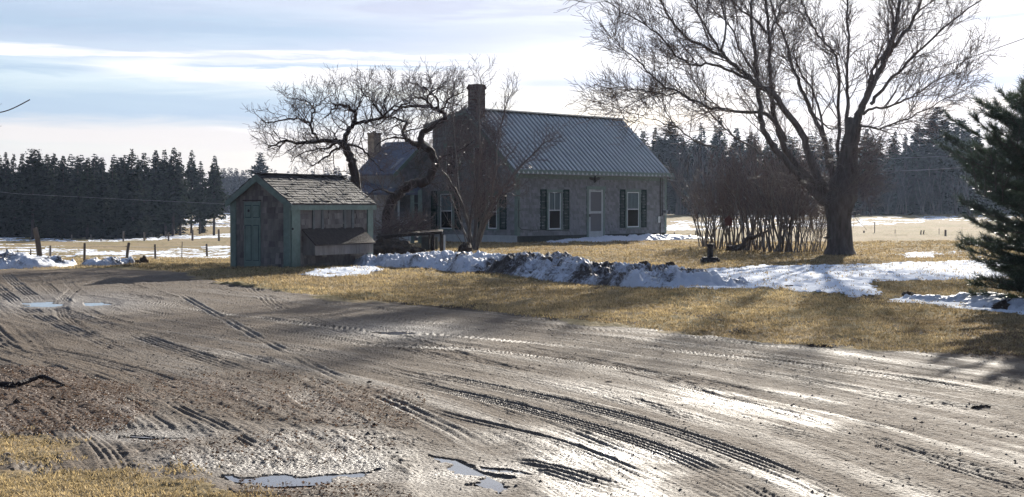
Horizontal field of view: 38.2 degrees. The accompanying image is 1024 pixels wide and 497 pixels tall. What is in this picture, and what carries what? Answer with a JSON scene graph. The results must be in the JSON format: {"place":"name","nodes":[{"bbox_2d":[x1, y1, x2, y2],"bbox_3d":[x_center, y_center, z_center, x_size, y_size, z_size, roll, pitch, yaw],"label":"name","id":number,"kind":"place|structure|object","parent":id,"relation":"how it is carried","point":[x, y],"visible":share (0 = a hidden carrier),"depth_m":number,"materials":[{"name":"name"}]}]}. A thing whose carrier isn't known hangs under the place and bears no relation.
{"place":"outdoors","nodes":[
{"label":"outdoors","id":0,"kind":"place"},
{"bbox_2d":[458,242,472,252],"bbox_3d":[-1.456,0.018,46.362,0.507,0.452,0.566,0,2,0],"label":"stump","id":1,"kind":"object","parent":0,"point":[466,247],"visible":0.73,"depth_m":46.21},
{"bbox_2d":[0,267,1023,496],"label":"driveway","id":2,"kind":"structure","parent":0,"point":[713,470],"depth_m":11.69,"materials":[{"name":"gravel"}]},
{"bbox_2d":[0,374,64,386],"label":"fallen branch","id":3,"kind":"object","parent":2,"relation":"on","point":[23,381],"visible":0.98,"depth_m":12.57,"materials":[{"name":"wood"}]},
{"bbox_2d":[22,302,62,306],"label":"puddle","id":4,"kind":"object","parent":2,"relation":"on","point":[40,304],"visible":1,"depth_m":23.45,"materials":[{"name":"grey liquid"}]},
{"bbox_2d":[225,471,374,486],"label":"puddle","id":5,"kind":"object","parent":2,"relation":"on","point":[274,480],"visible":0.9,"depth_m":8.49,"materials":[{"name":"grey liquid"}]},
{"bbox_2d":[370,332,413,334],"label":"puddle","id":6,"kind":"object","parent":2,"relation":"on","point":[393,333],"visible":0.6,"depth_m":18.16,"materials":[{"name":"grey liquid"}]},
{"bbox_2d":[433,457,507,493],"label":"puddle","id":7,"kind":"object","parent":2,"relation":"on","point":[456,467],"visible":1,"depth_m":8.68,"materials":[{"name":"grey liquid"}]},
{"bbox_2d":[481,468,525,474],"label":"puddle","id":8,"kind":"object","parent":2,"relation":"on","point":[495,470],"visible":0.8,"depth_m":8.78,"materials":[{"name":"grey liquid"}]},
{"bbox_2d":[0,326,1023,496],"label":"leaves","id":9,"kind":"object","parent":2,"relation":"on","point":[216,451],"visible":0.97,"depth_m":10.98,"materials":[{"name":"plant"}]},
{"bbox_2d":[0,239,1023,496],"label":"grass","id":10,"kind":"structure","parent":0,"point":[886,249],"depth_m":23.88,"materials":[{"name":"plant"}]},
{"bbox_2d":[0,213,1023,496],"bbox_3d":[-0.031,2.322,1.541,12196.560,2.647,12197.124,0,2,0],"label":"ground","id":11,"kind":"structure","parent":0,"point":[928,227],"depth_m":27.91,"materials":[{"name":"plant"}]},
{"bbox_2d":[0,152,12,236],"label":"spruce tree","id":12,"kind":"object","parent":11,"relation":"on","point":[4,173],"visible":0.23,"depth_m":163.96,"materials":[{"name":"green plant"}]},
{"bbox_2d":[0,154,30,237],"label":"spruce tree","id":13,"kind":"object","parent":11,"relation":"on","point":[12,224],"visible":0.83,"depth_m":158.59,"materials":[{"name":"green plant"}]},
{"bbox_2d":[18,154,38,234],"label":"spruce tree","id":14,"kind":"object","parent":11,"relation":"on","point":[27,228],"visible":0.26,"depth_m":160.18,"materials":[{"name":"green plant"}]},
{"bbox_2d":[8,149,56,238],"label":"pine tree","id":15,"kind":"object","parent":11,"relation":"on","point":[31,175],"visible":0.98,"depth_m":148.15,"materials":[{"name":"green plant"}]},
{"bbox_2d":[33,227,41,255],"bbox_3d":[-14.067,0.031,43.920,0.306,1.330,0.170,0,2,0],"label":"gate post","id":16,"kind":"object","parent":11,"relation":"on","point":[37,242],"visible":0.67,"depth_m":43.85,"materials":[{"name":"grey wood"}]},
{"bbox_2d":[0,250,76,268],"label":"snow pile","id":17,"kind":"object","parent":11,"relation":"on","point":[9,259],"visible":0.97,"depth_m":36.68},
{"bbox_2d":[30,154,65,238],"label":"spruce tree","id":18,"kind":"object","parent":11,"relation":"on","point":[47,219],"visible":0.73,"depth_m":151.16,"materials":[{"name":"green plant"}]},
{"bbox_2d":[34,153,61,235],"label":"spruce tree","id":19,"kind":"object","parent":11,"relation":"on","point":[54,167],"visible":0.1,"depth_m":163.09,"materials":[{"name":"green plant"}]},
{"bbox_2d":[41,156,85,238],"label":"spruce tree","id":20,"kind":"object","parent":11,"relation":"on","point":[63,189],"visible":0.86,"depth_m":151.36,"materials":[{"name":"green plant"}]},
{"bbox_2d":[70,156,93,237],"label":"spruce tree","id":21,"kind":"object","parent":11,"relation":"on","point":[76,179],"visible":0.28,"depth_m":158.89,"materials":[{"name":"green plant"}]},
{"bbox_2d":[66,160,109,238],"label":"spruce tree","id":22,"kind":"object","parent":11,"relation":"on","point":[85,212],"visible":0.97,"depth_m":148.99,"materials":[{"name":"green plant"}]},
{"bbox_2d":[81,158,115,236],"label":"spruce tree","id":23,"kind":"object","parent":11,"relation":"on","point":[93,169],"visible":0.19,"depth_m":162.52,"materials":[{"name":"green plant"}]},
{"bbox_2d":[88,162,118,238],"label":"spruce tree","id":24,"kind":"object","parent":11,"relation":"on","point":[104,219],"visible":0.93,"depth_m":149.49,"materials":[{"name":"green plant"}]},
{"bbox_2d":[80,256,134,265],"bbox_3d":[-10.347,0.342,37.956,1.329,0.310,1.358,1,2,20],"label":"snow pile","id":25,"kind":"object","parent":11,"relation":"on","point":[108,261],"visible":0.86,"depth_m":37.54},
{"bbox_2d":[104,160,118,234],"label":"spruce tree","id":26,"kind":"object","parent":11,"relation":"on","point":[112,179],"visible":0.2,"depth_m":163.27,"materials":[{"name":"green plant"}]},
{"bbox_2d":[110,158,130,238],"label":"spruce tree","id":27,"kind":"object","parent":11,"relation":"on","point":[119,195],"visible":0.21,"depth_m":156.40,"materials":[{"name":"green plant"}]},
{"bbox_2d":[112,149,160,238],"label":"spruce tree","id":28,"kind":"object","parent":11,"relation":"on","point":[134,208],"visible":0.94,"depth_m":149.94,"materials":[{"name":"green plant"}]},
{"bbox_2d":[136,153,164,236],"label":"spruce tree","id":29,"kind":"object","parent":11,"relation":"on","point":[145,186],"visible":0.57,"depth_m":164.44,"materials":[{"name":"green plant"}]},
{"bbox_2d":[148,150,178,233],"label":"spruce tree","id":30,"kind":"object","parent":11,"relation":"on","point":[155,153],"visible":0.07,"depth_m":180.38,"materials":[{"name":"green plant"}]},
{"bbox_2d":[151,149,183,235],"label":"spruce tree","id":31,"kind":"object","parent":11,"relation":"on","point":[163,164],"visible":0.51,"depth_m":170.78,"materials":[{"name":"green plant"}]},
{"bbox_2d":[153,147,195,235],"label":"spruce tree","id":32,"kind":"object","parent":11,"relation":"on","point":[177,192],"visible":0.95,"depth_m":169.08,"materials":[{"name":"green plant"}]},
{"bbox_2d":[162,152,196,235],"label":"spruce tree","id":33,"kind":"object","parent":11,"relation":"on","point":[182,220],"visible":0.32,"depth_m":171.74,"materials":[{"name":"green plant"}]},
{"bbox_2d":[185,150,198,232],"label":"spruce tree","id":34,"kind":"object","parent":11,"relation":"on","point":[191,173],"visible":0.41,"depth_m":181.23,"materials":[{"name":"green plant"}]},
{"bbox_2d":[182,161,215,233],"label":"spruce tree","id":35,"kind":"object","parent":11,"relation":"on","point":[198,188],"visible":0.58,"depth_m":179.68,"materials":[{"name":"green plant"}]},
{"bbox_2d":[195,156,230,235],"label":"spruce tree","id":36,"kind":"object","parent":11,"relation":"on","point":[214,183],"visible":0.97,"depth_m":170.91,"materials":[{"name":"green plant"}]},
{"bbox_2d":[246,152,272,179],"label":"spruce tree","id":37,"kind":"object","parent":11,"relation":"on","point":[260,167],"visible":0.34,"depth_m":259.55,"materials":[{"name":"green plant"}]},
{"bbox_2d":[208,166,350,212],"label":"forest","id":38,"kind":"object","parent":11,"relation":"on","point":[231,183],"visible":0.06,"depth_m":419.38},
{"bbox_2d":[225,173,376,267],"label":"shed","id":39,"kind":"structure","parent":11,"relation":"on","point":[286,219],"depth_m":35.65,"materials":[{"name":"grey"}]},
{"bbox_2d":[243,201,260,266],"bbox_3d":[-6.235,-0.332,35.468,0.477,1.608,0.060,1,2,27],"label":"door","id":40,"kind":"structure","parent":39,"relation":"in","point":[252,210],"depth_m":35.47,"materials":[{"name":"green paint"}]},
{"bbox_2d":[312,210,323,228],"bbox_3d":[-4.724,-0.685,36.004,0.030,0.703,0.522,1,2,27],"label":"window","id":41,"kind":"structure","parent":39,"relation":"in","point":[317,215],"depth_m":36.02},
{"bbox_2d":[343,210,353,227],"bbox_3d":[-4.111,-0.714,37.226,0.030,0.714,0.512,1,2,27],"label":"window","id":42,"kind":"structure","parent":39,"relation":"in","point":[348,215],"depth_m":37.23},
{"bbox_2d":[242,61,433,202],"bbox_3d":[-5.398,-2.880,47.051,6.120,6.309,3.813,0,2,0],"label":"apple tree","id":43,"kind":"object","parent":11,"relation":"on","point":[348,153],"visible":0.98,"depth_m":46.74,"materials":[{"name":"brown plant"}]},
{"bbox_2d":[373,237,426,254],"bbox_3d":[-3.713,0.001,46.996,1.848,0.730,1.280,1,2,21],"label":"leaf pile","id":44,"kind":"object","parent":11,"relation":"on","point":[381,245],"visible":0.79,"depth_m":46.68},
{"bbox_2d":[376,229,443,250],"bbox_3d":[-3.319,-0.211,48.715,2.203,0.829,1.200,0,2,0],"label":"plank table","id":45,"kind":"object","parent":11,"relation":"on","point":[429,243],"visible":0.67,"depth_m":48.32,"materials":[{"name":"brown wood"}]},
{"bbox_2d":[373,198,444,239],"bbox_3d":[-3.963,-0.853,48.707,3.505,1.593,2.271,0,2,0],"label":"brush pile","id":46,"kind":"object","parent":45,"relation":"on","point":[407,227],"visible":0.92,"depth_m":48.41,"materials":[{"name":"brown plant"}]},
{"bbox_2d":[356,56,477,238],"bbox_3d":[-3.233,-3.106,49.701,4.392,6.745,3.634,0,2,0],"label":"apple tree","id":47,"kind":"object","parent":11,"relation":"on","point":[398,194],"visible":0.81,"depth_m":49.68,"materials":[{"name":"brown plant"}]},
{"bbox_2d":[352,250,537,272],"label":"snow bank","id":48,"kind":"structure","parent":11,"relation":"on","point":[452,261],"depth_m":35.75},
{"bbox_2d":[399,54,567,250],"bbox_3d":[-0.838,-3.154,48.521,5.310,6.648,3.045,0,2,12],"label":"tree","id":49,"kind":"object","parent":11,"relation":"on","point":[475,240],"visible":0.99,"depth_m":48.73,"materials":[{"name":"brown plant"}]},
{"bbox_2d":[0,133,1021,235],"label":"forest","id":50,"kind":"object","parent":11,"relation":"on","point":[118,167],"visible":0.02,"depth_m":187.86,"materials":[{"name":"plant"}]},
{"bbox_2d":[0,213,1023,313],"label":"snow","id":51,"kind":"structure","parent":11,"relation":"on","point":[848,281],"depth_m":33.52,"materials":[{"name":"snow"}]},
{"bbox_2d":[359,84,676,243],"bbox_3d":[-0.284,-3.510,65.080,8.299,6.850,14.137,2,2,42],"label":"farmhouse","id":52,"kind":"object","parent":11,"relation":"on","point":[589,181],"visible":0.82,"depth_m":63.06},
{"bbox_2d":[438,191,453,229],"bbox_3d":[-2.779,-1.597,62.654,0.956,1.652,0.055,2,2,42],"label":"window","id":53,"kind":"structure","parent":52,"relation":"in","point":[449,209],"depth_m":62.69,"materials":[{"name":"green paint"}]},
{"bbox_2d":[443,143,460,176],"bbox_3d":[-2.514,-3.722,62.352,0.999,1.410,0.055,2,2,42],"label":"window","id":54,"kind":"structure","parent":52,"relation":"in","point":[445,145],"depth_m":62.37,"materials":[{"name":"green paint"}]},
{"bbox_2d":[413,97,518,206],"bbox_3d":[-2.114,-4.037,61.710,1.979,4.890,5.841,-2,2,-44],"label":"climbing vine","id":55,"kind":"object","parent":52,"relation":"attached to","point":[492,127],"visible":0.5,"depth_m":61.26,"materials":[{"name":"brown plant"}]},
{"bbox_2d":[486,193,498,229],"bbox_3d":[-0.794,-1.517,60.868,0.742,1.540,0.055,2,2,42],"label":"window","id":56,"kind":"structure","parent":52,"relation":"in","point":[494,221],"depth_m":60.83,"materials":[{"name":"green paint"}]},
{"bbox_2d":[547,189,562,229],"bbox_3d":[1.777,-1.600,61.687,0.055,1.718,1.027,2,2,42],"label":"window","id":57,"kind":"structure","parent":52,"relation":"in","point":[554,200],"depth_m":61.67,"materials":[{"name":"green paint"}]},
{"bbox_2d":[586,186,605,236],"bbox_3d":[3.680,-1.409,63.647,0.250,2.529,1.325,2,2,42],"label":"door","id":58,"kind":"structure","parent":52,"relation":"in","point":[595,200],"depth_m":63.70,"materials":[{"name":"white paint"}]},
{"bbox_2d":[625,190,640,228],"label":"window","id":59,"kind":"structure","parent":52,"relation":"in","point":[632,216],"depth_m":65.68,"materials":[{"name":"glass"}]},
{"bbox_2d":[684,167,962,180],"bbox_3d":[13.437,-2.799,54.232,3.413,0.261,28.898,-1,2,-17],"label":"service cable","id":60,"kind":"object","parent":52,"relation":"attached to","point":[872,171],"visible":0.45,"depth_m":55.10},
{"bbox_2d":[481,251,750,287],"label":"snow bank","id":61,"kind":"structure","parent":11,"relation":"on","point":[557,266],"depth_m":29.47,"materials":[{"name":"snow"}]},
{"bbox_2d":[547,233,709,242],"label":"snow bank","id":62,"kind":"structure","parent":11,"relation":"on","point":[633,237],"depth_m":62.81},
{"bbox_2d":[649,128,669,207],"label":"spruce tree","id":63,"kind":"object","parent":11,"relation":"on","point":[655,152],"visible":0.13,"depth_m":176.57,"materials":[{"name":"green plant"}]},
{"bbox_2d":[650,121,691,213],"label":"pine tree","id":64,"kind":"object","parent":11,"relation":"on","point":[667,154],"visible":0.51,"depth_m":178.73,"materials":[{"name":"green plant"}]},
{"bbox_2d":[667,135,698,214],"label":"spruce tree","id":65,"kind":"object","parent":11,"relation":"on","point":[673,200],"visible":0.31,"depth_m":168.76,"materials":[{"name":"green plant"}]},
{"bbox_2d":[668,146,699,214],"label":"bare tree","id":66,"kind":"object","parent":11,"relation":"on","point":[678,210],"visible":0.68,"depth_m":163.62,"materials":[{"name":"brown plant"}]},
{"bbox_2d":[677,136,713,215],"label":"bare tree","id":67,"kind":"object","parent":11,"relation":"on","point":[693,171],"visible":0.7,"depth_m":161.20,"materials":[{"name":"brown plant"}]},
{"bbox_2d":[658,145,738,246],"bbox_3d":[6.905,-1.953,53.633,2.175,3.934,3.156,-1,2,-34],"label":"bush","id":68,"kind":"object","parent":11,"relation":"on","point":[703,241],"visible":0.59,"depth_m":53.73,"materials":[{"name":"brown plant"}]},
{"bbox_2d":[686,122,717,214],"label":"spruce tree","id":69,"kind":"object","parent":11,"relation":"on","point":[704,141],"visible":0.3,"depth_m":169.91,"materials":[{"name":"green plant"}]},
{"bbox_2d":[684,136,722,213],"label":"bare tree","id":70,"kind":"object","parent":11,"relation":"on","point":[704,171],"visible":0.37,"depth_m":167.05,"materials":[{"name":"brown plant"}]},
{"bbox_2d":[700,244,719,262],"bbox_3d":[5.292,0.175,39.523,0.467,0.601,0.440,0,2,0],"label":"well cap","id":71,"kind":"object","parent":11,"relation":"on","point":[710,258],"visible":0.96,"depth_m":39.42,"materials":[{"name":"metal"}]},
{"bbox_2d":[661,128,761,248],"bbox_3d":[7.045,-2.056,51.970,3.730,4.252,3.062,0,2,-14],"label":"bush","id":72,"kind":"object","parent":11,"relation":"on","point":[697,195],"visible":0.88,"depth_m":52.11,"materials":[{"name":"brown plant"}]},
{"bbox_2d":[709,117,727,212],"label":"spruce tree","id":73,"kind":"object","parent":11,"relation":"on","point":[716,142],"visible":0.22,"depth_m":179.27,"materials":[{"name":"green plant"}]},
{"bbox_2d":[698,136,763,246],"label":"bush","id":74,"kind":"object","parent":11,"relation":"on","point":[729,242],"visible":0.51,"depth_m":52.33,"materials":[{"name":"brown plant"}]},
{"bbox_2d":[709,128,766,214],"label":"spruce tree","id":75,"kind":"object","parent":11,"relation":"on","point":[738,136],"visible":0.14,"depth_m":168.71,"materials":[{"name":"green plant"}]},
{"bbox_2d":[726,230,766,250],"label":"leaning stem","id":76,"kind":"object","parent":11,"relation":"on","point":[741,246],"visible":0.85,"depth_m":50.12,"materials":[{"name":"brown wood"}]},
{"bbox_2d":[712,120,799,250],"bbox_3d":[8.238,-2.166,50.653,2.519,4.556,3.654,0,2,-5],"label":"bush","id":77,"kind":"object","parent":11,"relation":"on","point":[749,242],"visible":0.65,"depth_m":50.44,"materials":[{"name":"brown plant"}]},
{"bbox_2d":[705,122,809,249],"bbox_3d":[8.467,-2.229,50.841,3.368,4.677,4.103,1,2,41],"label":"bush","id":78,"kind":"object","parent":11,"relation":"on","point":[744,215],"visible":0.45,"depth_m":50.90,"materials":[{"name":"brown plant"}]},
{"bbox_2d":[757,143,774,200],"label":"spruce tree","id":79,"kind":"object","parent":11,"relation":"on","point":[765,149],"visible":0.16,"depth_m":178.55,"materials":[{"name":"green plant"}]},
{"bbox_2d":[744,136,790,202],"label":"bare tree","id":80,"kind":"object","parent":11,"relation":"on","point":[757,161],"visible":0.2,"depth_m":161.28,"materials":[{"name":"brown plant"}]},
{"bbox_2d":[717,124,829,251],"bbox_3d":[8.583,-2.012,49.401,2.762,4.330,4.008,-1,2,-34],"label":"bush","id":81,"kind":"object","parent":11,"relation":"on","point":[769,246],"visible":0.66,"depth_m":49.27,"materials":[{"name":"brown plant"}]},
{"bbox_2d":[728,117,820,251],"bbox_3d":[8.850,-2.123,49.223,2.519,4.556,3.654,0,2,-16],"label":"bush","id":82,"kind":"object","parent":11,"relation":"on","point":[779,231],"visible":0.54,"depth_m":49.12,"materials":[{"name":"brown plant"}]},
{"bbox_2d":[555,0,1013,255],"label":"maple tree","id":83,"kind":"object","parent":11,"relation":"on","point":[836,197],"visible":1,"depth_m":45.54,"materials":[{"name":"brown plant"}]},
{"bbox_2d":[756,159,826,251],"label":"bush","id":84,"kind":"object","parent":11,"relation":"on","point":[821,220],"visible":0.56,"depth_m":48.69,"materials":[{"name":"brown plant"}]},
{"bbox_2d":[751,126,836,252],"bbox_3d":[9.335,-1.941,48.079,3.062,4.252,3.730,0,2,11],"label":"bush","id":85,"kind":"object","parent":11,"relation":"on","point":[797,248],"visible":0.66,"depth_m":48.23,"materials":[{"name":"brown plant"}]},
{"bbox_2d":[797,205,826,250],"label":"bush","id":86,"kind":"object","parent":11,"relation":"on","point":[817,229],"visible":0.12,"depth_m":50.26,"materials":[{"name":"brown plant"}]},
{"bbox_2d":[853,129,888,214],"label":"spruce tree","id":87,"kind":"object","parent":11,"relation":"on","point":[874,210],"visible":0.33,"depth_m":169.53,"materials":[{"name":"green plant"}]},
{"bbox_2d":[860,168,881,215],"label":"bare tree","id":88,"kind":"object","parent":11,"relation":"on","point":[870,199],"visible":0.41,"depth_m":161.78,"materials":[{"name":"grey plant"}]},
{"bbox_2d":[858,137,894,211],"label":"spruce tree","id":89,"kind":"object","parent":11,"relation":"on","point":[881,174],"visible":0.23,"depth_m":177.72,"materials":[{"name":"green plant"}]},
{"bbox_2d":[879,177,898,214],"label":"bare tree","id":90,"kind":"object","parent":11,"relation":"on","point":[889,201],"visible":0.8,"depth_m":165.83,"materials":[{"name":"grey plant"}]},
{"bbox_2d":[886,132,901,209],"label":"spruce tree","id":91,"kind":"object","parent":11,"relation":"on","point":[893,163],"visible":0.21,"depth_m":181.78,"materials":[{"name":"green plant"}]},
{"bbox_2d":[884,134,909,214],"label":"spruce tree","id":92,"kind":"object","parent":11,"relation":"on","point":[899,159],"visible":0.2,"depth_m":175.62,"materials":[{"name":"green plant"}]},
{"bbox_2d":[891,161,912,214],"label":"bare tree","id":93,"kind":"object","parent":11,"relation":"on","point":[908,179],"visible":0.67,"depth_m":167.91,"materials":[{"name":"grey plant"}]},
{"bbox_2d":[892,165,917,214],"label":"bare tree","id":94,"kind":"object","parent":11,"relation":"on","point":[906,196],"visible":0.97,"depth_m":165.35,"materials":[{"name":"grey plant"}]},
{"bbox_2d":[888,124,947,214],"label":"spruce tree","id":95,"kind":"object","parent":11,"relation":"on","point":[913,206],"visible":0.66,"depth_m":170.84,"materials":[{"name":"green plant"}]},
{"bbox_2d":[909,174,932,214],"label":"bare tree","id":96,"kind":"object","parent":11,"relation":"on","point":[921,199],"visible":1,"depth_m":162.96,"materials":[{"name":"grey plant"}]},
{"bbox_2d":[920,163,949,215],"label":"bare tree","id":97,"kind":"object","parent":11,"relation":"on","point":[931,190],"visible":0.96,"depth_m":163.51,"materials":[{"name":"grey plant"}]},
{"bbox_2d":[908,107,967,213],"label":"pine tree","id":98,"kind":"object","parent":11,"relation":"on","point":[937,162],"visible":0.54,"depth_m":171.32,"materials":[{"name":"green plant"}]},
{"bbox_2d":[927,171,950,214],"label":"bare tree","id":99,"kind":"object","parent":11,"relation":"on","point":[941,198],"visible":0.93,"depth_m":164.13,"materials":[{"name":"grey plant"}]},
{"bbox_2d":[929,129,970,213],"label":"spruce tree","id":100,"kind":"object","parent":11,"relation":"on","point":[947,200],"visible":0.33,"depth_m":180.31,"materials":[{"name":"green plant"}]},
{"bbox_2d":[945,173,963,215],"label":"bare tree","id":101,"kind":"object","parent":11,"relation":"on","point":[953,199],"visible":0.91,"depth_m":163.25,"materials":[{"name":"grey plant"}]},
{"bbox_2d":[901,292,1023,310],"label":"snow bank","id":102,"kind":"structure","parent":11,"relation":"on","point":[989,301],"depth_m":22.57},
{"bbox_2d":[942,118,986,212],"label":"pine tree","id":103,"kind":"object","parent":11,"relation":"on","point":[963,137],"visible":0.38,"depth_m":179.00,"materials":[{"name":"green plant"}]},
{"bbox_2d":[957,170,979,215],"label":"bare tree","id":104,"kind":"object","parent":11,"relation":"on","point":[965,191],"visible":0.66,"depth_m":161.91,"materials":[{"name":"grey plant"}]},
{"bbox_2d":[962,129,986,213],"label":"spruce tree","id":105,"kind":"object","parent":11,"relation":"on","point":[979,198],"visible":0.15,"depth_m":182.39,"materials":[{"name":"green plant"}]},
{"bbox_2d":[931,58,1023,298],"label":"pine tree","id":106,"kind":"object","parent":11,"relation":"on","point":[1010,196],"visible":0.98,"depth_m":22.18,"materials":[{"name":"green pine needles"},{"name":"pine bark"}]},
{"bbox_2d":[968,123,1003,212],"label":"spruce tree","id":107,"kind":"object","parent":11,"relation":"on","point":[986,200],"visible":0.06,"depth_m":179.39,"materials":[{"name":"green plant"}]},
{"bbox_2d":[991,300,1010,309],"bbox_3d":[7.183,0.855,21.691,0.321,0.218,0.258,0,2,0],"label":"dirt clod","id":108,"kind":"object","parent":11,"relation":"on","point":[1003,304],"visible":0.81,"depth_m":21.62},
{"bbox_2d":[983,132,1019,214],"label":"spruce tree","id":109,"kind":"object","parent":11,"relation":"on","point":[1005,210],"visible":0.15,"depth_m":173.81,"materials":[{"name":"green plant"}]},
{"bbox_2d":[0,0,1023,188],"label":"sky","id":110,"kind":"structure","parent":0,"point":[101,78],"materials":[{"name":"blue"}]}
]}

